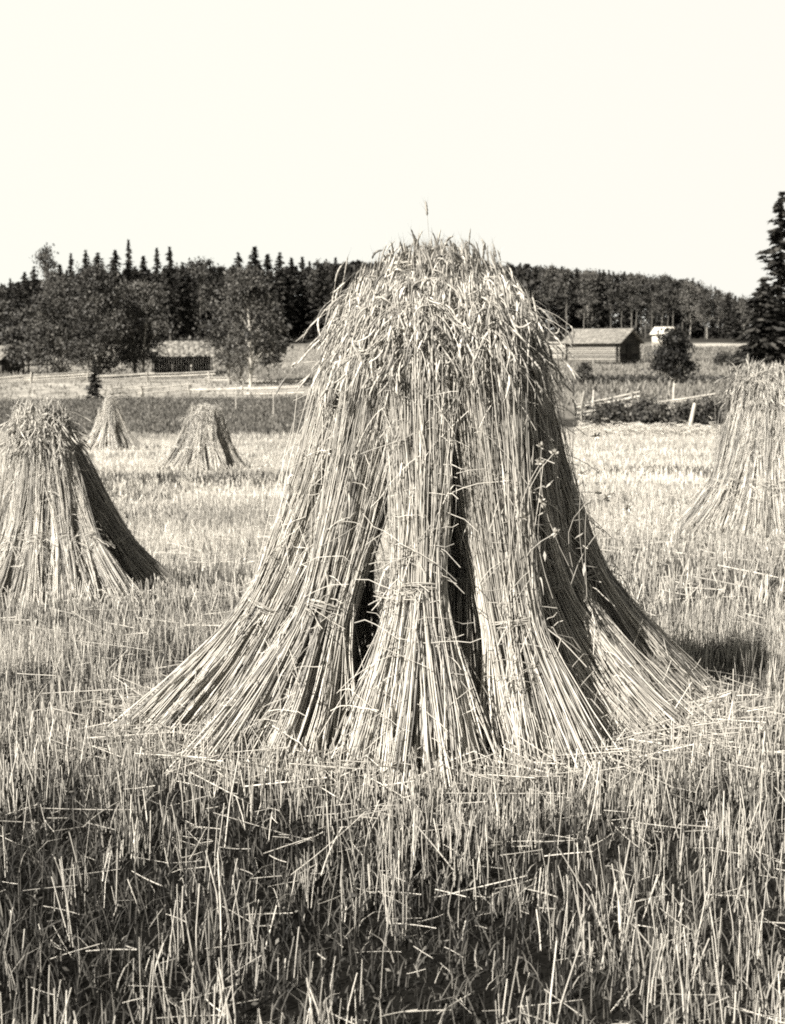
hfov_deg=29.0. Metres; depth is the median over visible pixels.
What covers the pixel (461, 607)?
grain sheaf
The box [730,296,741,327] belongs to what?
spruce tree
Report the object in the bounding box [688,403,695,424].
pole
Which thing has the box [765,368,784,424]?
grain sheaf
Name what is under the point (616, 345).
log barn
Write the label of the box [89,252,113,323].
spruce tree
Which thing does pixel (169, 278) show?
spruce tree
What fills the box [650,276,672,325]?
pine tree
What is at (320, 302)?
spruce tree
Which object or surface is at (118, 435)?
grain sheaf
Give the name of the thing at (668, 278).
pine tree
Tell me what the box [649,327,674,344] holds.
pale hut
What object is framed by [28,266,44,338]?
spruce tree
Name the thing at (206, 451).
grain sheaf
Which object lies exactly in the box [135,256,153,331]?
spruce tree
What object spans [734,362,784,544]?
grain sheaf
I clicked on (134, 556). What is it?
grain sheaf
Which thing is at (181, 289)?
spruce tree
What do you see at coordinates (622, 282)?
pine tree
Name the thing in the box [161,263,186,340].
pine tree
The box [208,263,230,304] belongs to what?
pine tree
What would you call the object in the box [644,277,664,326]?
pine tree
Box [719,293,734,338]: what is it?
spruce tree
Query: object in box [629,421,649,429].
boulder
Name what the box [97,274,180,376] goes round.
leafy tree
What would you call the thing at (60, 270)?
spruce tree
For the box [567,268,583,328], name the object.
spruce tree
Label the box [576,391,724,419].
slanting fence
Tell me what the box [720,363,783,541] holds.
grain sheaf
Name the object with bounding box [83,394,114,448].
grain sheaf
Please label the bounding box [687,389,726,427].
bush
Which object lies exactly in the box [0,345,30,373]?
open shed
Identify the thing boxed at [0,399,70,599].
grain sheaf
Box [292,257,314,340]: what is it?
spruce tree
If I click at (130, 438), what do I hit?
grain sheaf
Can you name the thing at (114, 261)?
spruce tree
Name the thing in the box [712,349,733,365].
bush
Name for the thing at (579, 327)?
spruce tree
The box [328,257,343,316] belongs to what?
spruce tree
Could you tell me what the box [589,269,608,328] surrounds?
spruce tree
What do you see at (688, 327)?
spruce tree
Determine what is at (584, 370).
bush
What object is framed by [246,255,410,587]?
grain sheaf
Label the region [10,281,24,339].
spruce tree
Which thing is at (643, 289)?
pine tree
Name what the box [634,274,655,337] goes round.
pine tree
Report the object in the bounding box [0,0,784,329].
sky
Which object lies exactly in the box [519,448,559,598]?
flowering weed
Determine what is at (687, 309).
forest birch
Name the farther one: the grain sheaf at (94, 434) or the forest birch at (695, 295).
the forest birch at (695, 295)
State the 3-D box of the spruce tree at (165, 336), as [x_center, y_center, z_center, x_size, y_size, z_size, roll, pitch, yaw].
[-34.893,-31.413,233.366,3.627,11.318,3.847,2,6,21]
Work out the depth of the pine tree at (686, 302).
322.74 m
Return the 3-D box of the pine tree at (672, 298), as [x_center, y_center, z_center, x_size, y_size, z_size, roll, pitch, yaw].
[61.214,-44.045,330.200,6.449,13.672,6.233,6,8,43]
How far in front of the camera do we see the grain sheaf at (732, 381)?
15.30 m
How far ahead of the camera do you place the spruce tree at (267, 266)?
237.33 m
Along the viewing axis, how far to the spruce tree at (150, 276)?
248.28 m
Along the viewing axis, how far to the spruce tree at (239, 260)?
236.03 m
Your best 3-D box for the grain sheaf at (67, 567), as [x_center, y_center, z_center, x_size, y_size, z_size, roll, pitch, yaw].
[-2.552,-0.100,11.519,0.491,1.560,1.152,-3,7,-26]
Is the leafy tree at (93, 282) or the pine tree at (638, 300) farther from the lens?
the pine tree at (638, 300)
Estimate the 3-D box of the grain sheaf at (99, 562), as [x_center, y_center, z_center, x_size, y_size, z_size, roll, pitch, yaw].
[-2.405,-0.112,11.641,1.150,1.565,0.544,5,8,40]
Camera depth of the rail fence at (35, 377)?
117.82 m
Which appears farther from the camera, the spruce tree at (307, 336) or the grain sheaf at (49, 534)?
the spruce tree at (307, 336)
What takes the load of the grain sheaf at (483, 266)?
on the ground at (404, 998)
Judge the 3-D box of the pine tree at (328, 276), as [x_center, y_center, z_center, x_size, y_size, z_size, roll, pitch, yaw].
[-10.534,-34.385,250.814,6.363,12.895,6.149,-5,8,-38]
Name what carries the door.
in the log barn
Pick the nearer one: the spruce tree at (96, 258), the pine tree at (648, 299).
the spruce tree at (96, 258)
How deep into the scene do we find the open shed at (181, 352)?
134.66 m
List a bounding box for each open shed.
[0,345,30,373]
[150,341,216,374]
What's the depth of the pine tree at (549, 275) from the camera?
307.67 m
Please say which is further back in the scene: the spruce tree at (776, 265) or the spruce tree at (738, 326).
the spruce tree at (738, 326)
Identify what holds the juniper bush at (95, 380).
on the ground at (404, 998)
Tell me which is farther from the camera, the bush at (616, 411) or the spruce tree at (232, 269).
the spruce tree at (232, 269)
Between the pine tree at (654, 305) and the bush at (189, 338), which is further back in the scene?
the pine tree at (654, 305)
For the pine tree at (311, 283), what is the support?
on the ground at (404, 998)
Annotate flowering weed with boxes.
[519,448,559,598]
[537,431,631,595]
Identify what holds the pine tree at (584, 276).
on the ground at (404, 998)
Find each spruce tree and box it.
[5,278,15,323]
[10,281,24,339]
[12,272,36,323]
[22,279,31,321]
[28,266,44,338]
[56,264,63,313]
[63,253,76,332]
[77,250,95,341]
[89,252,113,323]
[93,276,106,343]
[104,250,126,312]
[122,239,137,339]
[131,266,138,338]
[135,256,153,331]
[141,269,156,334]
[151,247,164,335]
[156,247,184,340]
[159,272,175,340]
[172,262,201,339]
[179,272,199,338]
[191,295,202,336]
[194,299,215,338]
[209,268,226,341]
[225,265,238,334]
[226,252,257,337]
[246,246,264,337]
[260,254,276,298]
[263,271,284,336]
[272,252,296,340]
[280,266,301,340]
[286,257,300,338]
[289,263,304,340]
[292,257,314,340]
[301,261,317,340]
[304,272,317,339]
[305,264,332,343]
[324,265,340,338]
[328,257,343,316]
[531,265,542,323]
[531,268,546,336]
[550,266,572,338]
[564,269,590,335]
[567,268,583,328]
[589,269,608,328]
[594,270,612,328]
[605,270,617,328]
[614,271,633,327]
[619,273,640,332]
[664,286,683,328]
[680,278,704,338]
[687,281,708,338]
[707,286,721,338]
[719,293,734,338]
[725,278,784,374]
[729,296,740,338]
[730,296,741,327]
[733,296,742,336]
[739,191,784,367]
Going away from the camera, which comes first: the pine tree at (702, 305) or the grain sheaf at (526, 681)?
the grain sheaf at (526, 681)
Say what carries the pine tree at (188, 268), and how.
on the ground at (404, 998)
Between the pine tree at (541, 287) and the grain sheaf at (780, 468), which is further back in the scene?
the pine tree at (541, 287)
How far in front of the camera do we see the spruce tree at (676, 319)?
341.85 m
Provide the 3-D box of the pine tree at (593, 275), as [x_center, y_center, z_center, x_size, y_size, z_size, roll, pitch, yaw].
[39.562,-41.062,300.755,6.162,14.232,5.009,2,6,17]
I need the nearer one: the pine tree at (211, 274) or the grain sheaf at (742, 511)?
the grain sheaf at (742, 511)
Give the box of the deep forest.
[0,259,784,339]
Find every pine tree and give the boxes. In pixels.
[0,283,11,315]
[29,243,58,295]
[118,265,141,299]
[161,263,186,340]
[181,258,203,320]
[186,263,214,340]
[191,256,221,336]
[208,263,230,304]
[297,258,342,341]
[324,266,345,302]
[532,264,552,293]
[532,266,560,338]
[537,265,560,338]
[550,268,568,337]
[553,266,581,336]
[572,268,593,328]
[577,268,605,328]
[602,271,623,328]
[609,271,633,327]
[620,275,642,327]
[626,272,643,309]
[633,272,646,332]
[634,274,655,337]
[636,273,650,338]
[641,276,664,337]
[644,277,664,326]
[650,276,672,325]
[659,274,678,326]
[661,278,682,326]
[673,279,693,331]
[677,281,696,338]
[696,287,712,336]
[713,288,726,338]
[717,291,736,315]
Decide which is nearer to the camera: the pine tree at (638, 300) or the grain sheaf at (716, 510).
the grain sheaf at (716, 510)
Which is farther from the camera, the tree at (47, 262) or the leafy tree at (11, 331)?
the tree at (47, 262)
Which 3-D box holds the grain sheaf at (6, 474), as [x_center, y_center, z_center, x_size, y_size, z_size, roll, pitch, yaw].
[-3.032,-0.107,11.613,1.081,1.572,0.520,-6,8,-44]
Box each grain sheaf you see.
[0,396,40,480]
[0,398,71,606]
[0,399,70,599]
[0,400,61,544]
[7,396,93,549]
[19,399,101,607]
[35,395,146,603]
[37,401,131,586]
[42,402,190,596]
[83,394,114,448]
[91,395,115,449]
[101,398,121,449]
[102,264,386,747]
[104,395,125,446]
[108,396,145,448]
[155,402,198,469]
[162,260,453,776]
[169,404,204,469]
[187,403,213,469]
[191,405,229,469]
[198,402,208,466]
[212,401,252,468]
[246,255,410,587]
[305,263,516,795]
[315,230,428,688]
[359,201,487,687]
[385,234,513,709]
[395,262,634,781]
[430,232,555,372]
[455,271,718,749]
[480,258,728,715]
[662,355,770,524]
[671,362,751,536]
[674,362,765,539]
[680,355,779,541]
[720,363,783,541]
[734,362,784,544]
[749,361,784,541]
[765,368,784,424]
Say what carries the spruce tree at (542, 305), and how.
on the ground at (404, 998)
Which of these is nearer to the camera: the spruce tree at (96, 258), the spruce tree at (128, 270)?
the spruce tree at (128, 270)
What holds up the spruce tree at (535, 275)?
on the ground at (404, 998)
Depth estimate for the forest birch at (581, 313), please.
318.51 m
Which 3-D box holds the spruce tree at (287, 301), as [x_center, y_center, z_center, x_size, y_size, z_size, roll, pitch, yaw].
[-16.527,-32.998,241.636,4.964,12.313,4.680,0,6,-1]
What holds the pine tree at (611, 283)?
on the ground at (404, 998)
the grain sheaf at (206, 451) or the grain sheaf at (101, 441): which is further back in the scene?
the grain sheaf at (101, 441)
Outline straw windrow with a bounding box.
[574,416,722,436]
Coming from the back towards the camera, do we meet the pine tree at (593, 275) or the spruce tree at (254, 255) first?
the pine tree at (593, 275)
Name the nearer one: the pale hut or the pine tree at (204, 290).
the pale hut
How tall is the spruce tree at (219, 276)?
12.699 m
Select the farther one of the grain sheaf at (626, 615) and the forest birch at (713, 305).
the forest birch at (713, 305)
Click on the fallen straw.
(554, 769)
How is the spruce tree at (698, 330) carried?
on the ground at (404, 998)
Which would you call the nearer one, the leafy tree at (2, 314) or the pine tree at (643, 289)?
the leafy tree at (2, 314)
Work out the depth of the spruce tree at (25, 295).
236.78 m
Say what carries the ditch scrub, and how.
on the ground at (404, 998)
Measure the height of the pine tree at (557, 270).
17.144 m
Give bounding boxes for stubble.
[0,425,784,1023]
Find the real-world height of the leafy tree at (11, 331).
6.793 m
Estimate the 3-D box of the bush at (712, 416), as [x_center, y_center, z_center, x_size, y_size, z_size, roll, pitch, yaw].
[14.239,-4.030,62.534,3.481,1.685,3.487,0,6,0]
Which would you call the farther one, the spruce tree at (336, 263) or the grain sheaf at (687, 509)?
the spruce tree at (336, 263)
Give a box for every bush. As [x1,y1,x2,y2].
[84,359,104,398]
[179,335,216,345]
[571,361,594,384]
[576,395,643,426]
[622,395,661,421]
[631,393,707,426]
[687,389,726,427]
[699,398,726,426]
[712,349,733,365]
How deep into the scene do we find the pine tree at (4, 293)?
233.59 m
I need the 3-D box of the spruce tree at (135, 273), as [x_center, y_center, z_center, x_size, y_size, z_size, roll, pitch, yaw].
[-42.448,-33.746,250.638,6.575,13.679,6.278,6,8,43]
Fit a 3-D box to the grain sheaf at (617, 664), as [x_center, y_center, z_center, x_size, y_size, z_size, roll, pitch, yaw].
[0.702,-0.037,5.989,1.183,1.821,0.707,1,6,12]
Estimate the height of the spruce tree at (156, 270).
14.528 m
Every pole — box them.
[273,385,273,416]
[591,390,594,423]
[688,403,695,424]
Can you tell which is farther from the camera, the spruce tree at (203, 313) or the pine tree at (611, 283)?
the pine tree at (611, 283)
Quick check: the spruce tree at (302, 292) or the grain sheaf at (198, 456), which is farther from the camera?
the spruce tree at (302, 292)
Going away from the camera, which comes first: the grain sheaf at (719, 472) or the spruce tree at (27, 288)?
the grain sheaf at (719, 472)
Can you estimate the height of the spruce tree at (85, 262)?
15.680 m
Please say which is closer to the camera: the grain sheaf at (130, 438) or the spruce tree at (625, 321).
the grain sheaf at (130, 438)
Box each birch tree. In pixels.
[192,280,272,384]
[204,262,284,386]
[252,301,294,380]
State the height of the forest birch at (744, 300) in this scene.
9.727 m
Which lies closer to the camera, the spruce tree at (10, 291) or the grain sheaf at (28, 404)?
the grain sheaf at (28, 404)
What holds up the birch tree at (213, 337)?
on the ground at (404, 998)
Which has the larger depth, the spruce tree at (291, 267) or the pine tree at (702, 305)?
the pine tree at (702, 305)
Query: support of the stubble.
on the ground at (404, 998)
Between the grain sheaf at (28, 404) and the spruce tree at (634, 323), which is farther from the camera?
the spruce tree at (634, 323)
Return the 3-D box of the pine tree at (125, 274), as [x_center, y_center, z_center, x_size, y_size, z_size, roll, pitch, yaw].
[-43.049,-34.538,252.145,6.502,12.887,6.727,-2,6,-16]
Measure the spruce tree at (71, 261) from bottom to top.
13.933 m
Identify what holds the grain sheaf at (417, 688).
on the ground at (404, 998)
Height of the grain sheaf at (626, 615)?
1.920 m
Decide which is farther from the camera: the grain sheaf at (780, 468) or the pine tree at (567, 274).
the pine tree at (567, 274)
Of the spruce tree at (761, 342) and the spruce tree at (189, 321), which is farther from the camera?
the spruce tree at (189, 321)
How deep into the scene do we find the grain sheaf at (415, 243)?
6.03 m
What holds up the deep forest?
on the ground at (404, 998)
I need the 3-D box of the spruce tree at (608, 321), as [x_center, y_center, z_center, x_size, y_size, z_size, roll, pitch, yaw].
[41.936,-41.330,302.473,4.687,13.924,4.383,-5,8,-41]
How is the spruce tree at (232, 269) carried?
on the ground at (404, 998)
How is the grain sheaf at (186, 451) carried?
on the ground at (404, 998)
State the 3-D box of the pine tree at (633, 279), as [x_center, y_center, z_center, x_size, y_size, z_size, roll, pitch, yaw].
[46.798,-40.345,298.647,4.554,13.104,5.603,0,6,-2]
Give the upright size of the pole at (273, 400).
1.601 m
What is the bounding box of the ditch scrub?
[562,372,732,384]
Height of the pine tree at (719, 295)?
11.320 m
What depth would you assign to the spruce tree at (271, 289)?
226.01 m
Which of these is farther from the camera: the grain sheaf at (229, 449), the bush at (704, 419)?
the bush at (704, 419)
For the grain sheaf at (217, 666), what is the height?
1.843 m
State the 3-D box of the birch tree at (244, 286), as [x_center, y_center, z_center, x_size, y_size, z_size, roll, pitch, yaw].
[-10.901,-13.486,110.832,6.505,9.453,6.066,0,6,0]
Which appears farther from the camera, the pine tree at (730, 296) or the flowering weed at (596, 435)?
the pine tree at (730, 296)
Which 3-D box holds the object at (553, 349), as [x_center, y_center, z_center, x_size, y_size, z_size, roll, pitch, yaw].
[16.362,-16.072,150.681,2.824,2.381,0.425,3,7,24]
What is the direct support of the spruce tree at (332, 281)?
on the ground at (404, 998)
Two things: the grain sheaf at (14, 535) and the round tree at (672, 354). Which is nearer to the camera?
the grain sheaf at (14, 535)
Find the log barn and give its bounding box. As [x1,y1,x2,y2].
[561,328,644,362]
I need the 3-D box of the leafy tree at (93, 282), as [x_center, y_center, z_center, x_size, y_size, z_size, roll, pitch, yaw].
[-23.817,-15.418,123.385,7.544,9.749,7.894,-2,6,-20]
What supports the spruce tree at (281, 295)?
on the ground at (404, 998)
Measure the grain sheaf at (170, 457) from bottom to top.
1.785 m
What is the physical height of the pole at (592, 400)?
1.505 m
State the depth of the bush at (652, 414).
62.14 m
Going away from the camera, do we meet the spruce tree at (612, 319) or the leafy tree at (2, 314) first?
the leafy tree at (2, 314)
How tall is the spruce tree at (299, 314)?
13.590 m
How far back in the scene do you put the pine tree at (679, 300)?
331.05 m
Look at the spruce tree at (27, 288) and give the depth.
239.14 m
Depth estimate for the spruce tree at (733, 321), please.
334.06 m
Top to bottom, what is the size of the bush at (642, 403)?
1.483 m
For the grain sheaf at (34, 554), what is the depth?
11.52 m
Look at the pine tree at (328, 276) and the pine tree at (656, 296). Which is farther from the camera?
the pine tree at (656, 296)
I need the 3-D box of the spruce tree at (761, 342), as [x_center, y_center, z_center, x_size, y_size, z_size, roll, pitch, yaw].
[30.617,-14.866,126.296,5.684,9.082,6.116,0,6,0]
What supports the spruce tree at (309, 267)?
on the ground at (404, 998)
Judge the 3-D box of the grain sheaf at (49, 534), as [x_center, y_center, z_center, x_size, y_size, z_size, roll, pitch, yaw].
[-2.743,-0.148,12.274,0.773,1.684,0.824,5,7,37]
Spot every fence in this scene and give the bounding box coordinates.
[0,371,301,382]
[89,383,303,396]
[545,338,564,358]
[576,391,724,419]
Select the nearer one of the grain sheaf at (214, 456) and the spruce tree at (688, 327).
the grain sheaf at (214, 456)
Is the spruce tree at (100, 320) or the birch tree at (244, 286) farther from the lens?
the spruce tree at (100, 320)
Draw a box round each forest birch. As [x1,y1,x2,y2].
[574,268,597,328]
[677,279,702,336]
[683,280,709,324]
[694,285,719,338]
[734,294,751,326]
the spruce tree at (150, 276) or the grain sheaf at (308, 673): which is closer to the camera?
the grain sheaf at (308, 673)
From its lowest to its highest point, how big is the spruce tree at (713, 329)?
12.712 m
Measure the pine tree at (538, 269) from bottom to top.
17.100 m
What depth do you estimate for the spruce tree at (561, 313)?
331.54 m
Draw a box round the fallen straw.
[0,487,784,1023]
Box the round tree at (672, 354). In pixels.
[637,325,700,404]
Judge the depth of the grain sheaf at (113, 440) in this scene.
49.51 m
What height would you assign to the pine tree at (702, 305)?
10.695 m
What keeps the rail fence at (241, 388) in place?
on the ground at (404, 998)
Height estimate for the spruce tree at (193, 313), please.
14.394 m
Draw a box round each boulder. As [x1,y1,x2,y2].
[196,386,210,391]
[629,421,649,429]
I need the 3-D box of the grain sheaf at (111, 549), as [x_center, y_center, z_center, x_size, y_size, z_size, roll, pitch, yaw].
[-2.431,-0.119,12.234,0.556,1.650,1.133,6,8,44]
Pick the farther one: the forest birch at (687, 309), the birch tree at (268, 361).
the forest birch at (687, 309)
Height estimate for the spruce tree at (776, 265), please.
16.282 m
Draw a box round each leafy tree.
[0,298,16,345]
[0,303,50,374]
[12,266,102,377]
[54,261,142,378]
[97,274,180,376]
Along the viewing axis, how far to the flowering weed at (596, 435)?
5.62 m
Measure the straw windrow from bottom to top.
0.834 m
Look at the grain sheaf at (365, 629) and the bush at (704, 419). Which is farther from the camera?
the bush at (704, 419)
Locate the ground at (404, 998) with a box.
[0,330,784,1023]
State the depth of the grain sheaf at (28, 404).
11.99 m
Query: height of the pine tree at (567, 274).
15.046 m
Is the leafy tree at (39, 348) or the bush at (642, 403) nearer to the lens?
the bush at (642, 403)
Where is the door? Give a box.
[626,345,631,358]

